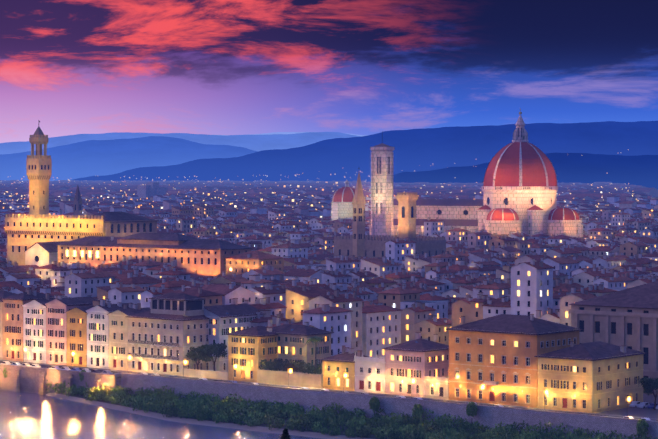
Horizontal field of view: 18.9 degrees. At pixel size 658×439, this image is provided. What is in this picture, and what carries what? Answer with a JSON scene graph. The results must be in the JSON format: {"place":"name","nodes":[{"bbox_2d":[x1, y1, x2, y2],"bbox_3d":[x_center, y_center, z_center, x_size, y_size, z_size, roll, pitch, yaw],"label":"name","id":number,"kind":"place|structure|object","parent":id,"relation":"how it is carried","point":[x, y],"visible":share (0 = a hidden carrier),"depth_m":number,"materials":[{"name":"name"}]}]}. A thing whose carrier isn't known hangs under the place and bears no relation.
{"place":"outdoors","nodes":[
{"label":"outdoors","id":0,"kind":"place"},
{"bbox_2d":[0,136,257,180],"bbox_3d":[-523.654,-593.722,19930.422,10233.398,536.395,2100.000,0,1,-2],"label":"hills","id":1,"kind":"structure","parent":0,"point":[83,159],"depth_m":20274.99,"materials":[{"name":"blue"}]},
{"bbox_2d":[0,390,321,438],"bbox_3d":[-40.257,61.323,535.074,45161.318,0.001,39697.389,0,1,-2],"label":"river water","id":2,"kind":"structure","parent":0,"point":[25,415],"depth_m":578.27,"materials":[{"name":"liquid"}]},
{"bbox_2d":[0,132,360,154],"bbox_3d":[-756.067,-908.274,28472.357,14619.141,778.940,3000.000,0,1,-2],"label":"hills","id":3,"kind":"structure","parent":0,"point":[258,143],"depth_m":29609.16,"materials":[{"name":"blue"}]},
{"bbox_2d":[223,132,367,135],"bbox_3d":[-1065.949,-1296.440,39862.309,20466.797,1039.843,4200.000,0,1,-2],"label":"hills","id":4,"kind":"structure","parent":0,"point":[289,133],"depth_m":41918.23,"materials":[{"name":"blue"}]},
{"bbox_2d":[0,360,657,420],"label":"riverside road","id":5,"kind":"structure","parent":0,"point":[43,365],"depth_m":597.76,"materials":[{"name":"beige stone"}]},
{"bbox_2d":[29,364,40,367],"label":"car","id":6,"kind":"object","parent":5,"relation":"on","point":[35,365],"visible":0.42,"depth_m":665.94,"materials":[{"name":"paint"}]},
{"bbox_2d":[629,401,639,406],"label":"car","id":7,"kind":"object","parent":5,"relation":"on","point":[634,403],"visible":0.75,"depth_m":555.87,"materials":[{"name":"paint"}]},
{"bbox_2d":[637,402,649,407],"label":"car","id":8,"kind":"object","parent":5,"relation":"on","point":[643,404],"visible":0.98,"depth_m":553.69,"materials":[{"name":"paint"}]},
{"bbox_2d":[0,0,657,142],"label":"sky","id":9,"kind":"structure","parent":0,"point":[72,67],"materials":[{"name":"purple"}]},
{"bbox_2d":[330,180,354,220],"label":"domed chapel","id":10,"kind":"structure","parent":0,"point":[341,204],"depth_m":1884.82,"materials":[{"name":"stone"}]},
{"bbox_2d":[46,189,657,438],"bbox_3d":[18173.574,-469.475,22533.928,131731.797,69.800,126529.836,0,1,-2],"label":"ground","id":11,"kind":"structure","parent":0,"point":[646,412],"depth_m":572.87,"materials":[{"name":"green plant"}]},
{"bbox_2d":[73,185,81,218],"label":"church spire","id":12,"kind":"structure","parent":11,"relation":"on","point":[77,206],"depth_m":1688.44,"materials":[{"name":"stone"}]},
{"bbox_2d":[5,121,157,265],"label":"palace","id":13,"kind":"structure","parent":11,"relation":"on","point":[38,224],"depth_m":1037.59,"materials":[{"name":"stone"}]},
{"bbox_2d":[137,182,165,198],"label":"tower blocks","id":14,"kind":"structure","parent":11,"relation":"on","point":[147,190],"depth_m":3479.19,"materials":[{"name":"stone"}]},
{"bbox_2d":[24,232,283,275],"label":"palace range","id":15,"kind":"structure","parent":11,"relation":"on","point":[208,257],"depth_m":940.85,"materials":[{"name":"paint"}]},
{"bbox_2d":[186,345,207,369],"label":"garden tree","id":16,"kind":"object","parent":11,"relation":"on","point":[194,354],"visible":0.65,"depth_m":640.83,"materials":[{"name":"green plant"}]},
{"bbox_2d":[200,343,227,370],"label":"garden tree","id":17,"kind":"object","parent":11,"relation":"on","point":[218,349],"visible":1,"depth_m":639.11,"materials":[{"name":"green plant"}]},
{"bbox_2d":[182,368,322,388],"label":"garden walls","id":18,"kind":"structure","parent":11,"relation":"on","point":[298,379],"depth_m":614.24,"materials":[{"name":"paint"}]},
{"bbox_2d":[259,359,321,373],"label":"garden hedge","id":19,"kind":"object","parent":18,"relation":"on","point":[297,366],"visible":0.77,"depth_m":613.02,"materials":[{"name":"green plant"}]},
{"bbox_2d":[305,336,324,373],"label":"palm tree","id":20,"kind":"object","parent":18,"relation":"on","point":[315,339],"visible":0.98,"depth_m":605.44,"materials":[{"name":"green plant"}]},
{"bbox_2d":[281,428,290,438],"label":"cypress","id":21,"kind":"object","parent":11,"relation":"on","point":[285,434],"visible":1,"depth_m":110.69,"materials":[{"name":"green plant"}]},
{"bbox_2d":[0,288,646,412],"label":"riverfront buildings","id":22,"kind":"structure","parent":11,"relation":"on","point":[518,360],"depth_m":601.62,"materials":[{"name":"paint"}]},
{"bbox_2d":[0,244,657,356],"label":"city","id":23,"kind":"object","parent":11,"relation":"on","point":[367,306],"visible":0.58,"depth_m":752.11,"materials":[{"name":"paint"}]},
{"bbox_2d":[0,203,657,269],"bbox_3d":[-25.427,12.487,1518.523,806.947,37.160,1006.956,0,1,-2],"label":"city buildings","id":24,"kind":"structure","parent":11,"relation":"on","point":[279,233],"depth_m":1361.40,"materials":[{"name":"paint"}]},
{"bbox_2d":[0,180,657,220],"bbox_3d":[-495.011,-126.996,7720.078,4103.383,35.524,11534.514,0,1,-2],"label":"city","id":25,"kind":"object","parent":11,"relation":"on","point":[586,199],"visible":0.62,"depth_m":3561.26,"materials":[{"name":"paint"}]},
{"bbox_2d":[0,149,652,250],"bbox_3d":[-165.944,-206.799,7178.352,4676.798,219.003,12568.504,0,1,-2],"label":"city light dots","id":26,"kind":"object","parent":25,"relation":"on","point":[245,192],"visible":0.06,"depth_m":4241.27,"materials":[{"name":"yellow"}]},
{"bbox_2d":[0,364,657,438],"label":"quay wall","id":27,"kind":"structure","parent":11,"relation":"on","point":[25,379],"depth_m":588.98,"materials":[{"name":"stone"}]},
{"bbox_2d":[3,368,656,438],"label":"riverbank bushes","id":28,"kind":"object","parent":11,"relation":"on","point":[237,411],"visible":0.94,"depth_m":567.57,"materials":[{"name":"green plant"}]},
{"bbox_2d":[352,168,365,256],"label":"church steeple","id":29,"kind":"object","parent":11,"relation":"on","point":[358,203],"depth_m":1119.21,"materials":[{"name":"stone"}]},
{"bbox_2d":[370,143,393,237],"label":"bell tower","id":30,"kind":"structure","parent":11,"relation":"on","point":[381,189],"depth_m":1442.62,"materials":[{"name":"stone"}]},
{"bbox_2d":[334,192,445,257],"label":"fortified palace","id":31,"kind":"structure","parent":11,"relation":"on","point":[430,246],"depth_m":1154.08,"materials":[{"name":"stone"}]},
{"bbox_2d":[639,377,657,409],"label":"tree","id":32,"kind":"object","parent":11,"relation":"on","point":[650,385],"visible":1,"depth_m":548.95,"materials":[{"name":"green plant"}]},
{"bbox_2d":[647,403,657,408],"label":"car","id":33,"kind":"object","parent":11,"relation":"on","point":[651,405],"visible":0.71,"depth_m":552.37,"materials":[{"name":"paint"}]},
{"bbox_2d":[73,121,657,181],"bbox_3d":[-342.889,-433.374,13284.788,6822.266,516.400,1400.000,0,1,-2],"label":"hills","id":34,"kind":"structure","parent":0,"point":[424,149],"depth_m":13609.57,"materials":[{"name":"blue"}]},
{"bbox_2d":[369,108,582,237],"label":"cathedral","id":35,"kind":"structure","parent":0,"point":[519,188],"depth_m":1411.47,"materials":[{"name":"stone"}]},
{"bbox_2d":[393,153,657,188],"bbox_3d":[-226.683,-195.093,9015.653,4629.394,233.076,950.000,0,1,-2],"label":"hills","id":36,"kind":"structure","parent":0,"point":[640,170],"depth_m":9266.26,"materials":[{"name":"blue"}]},
{"bbox_2d":[569,281,657,394],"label":"library building","id":37,"kind":"structure","parent":0,"point":[628,318],"depth_m":594.85,"materials":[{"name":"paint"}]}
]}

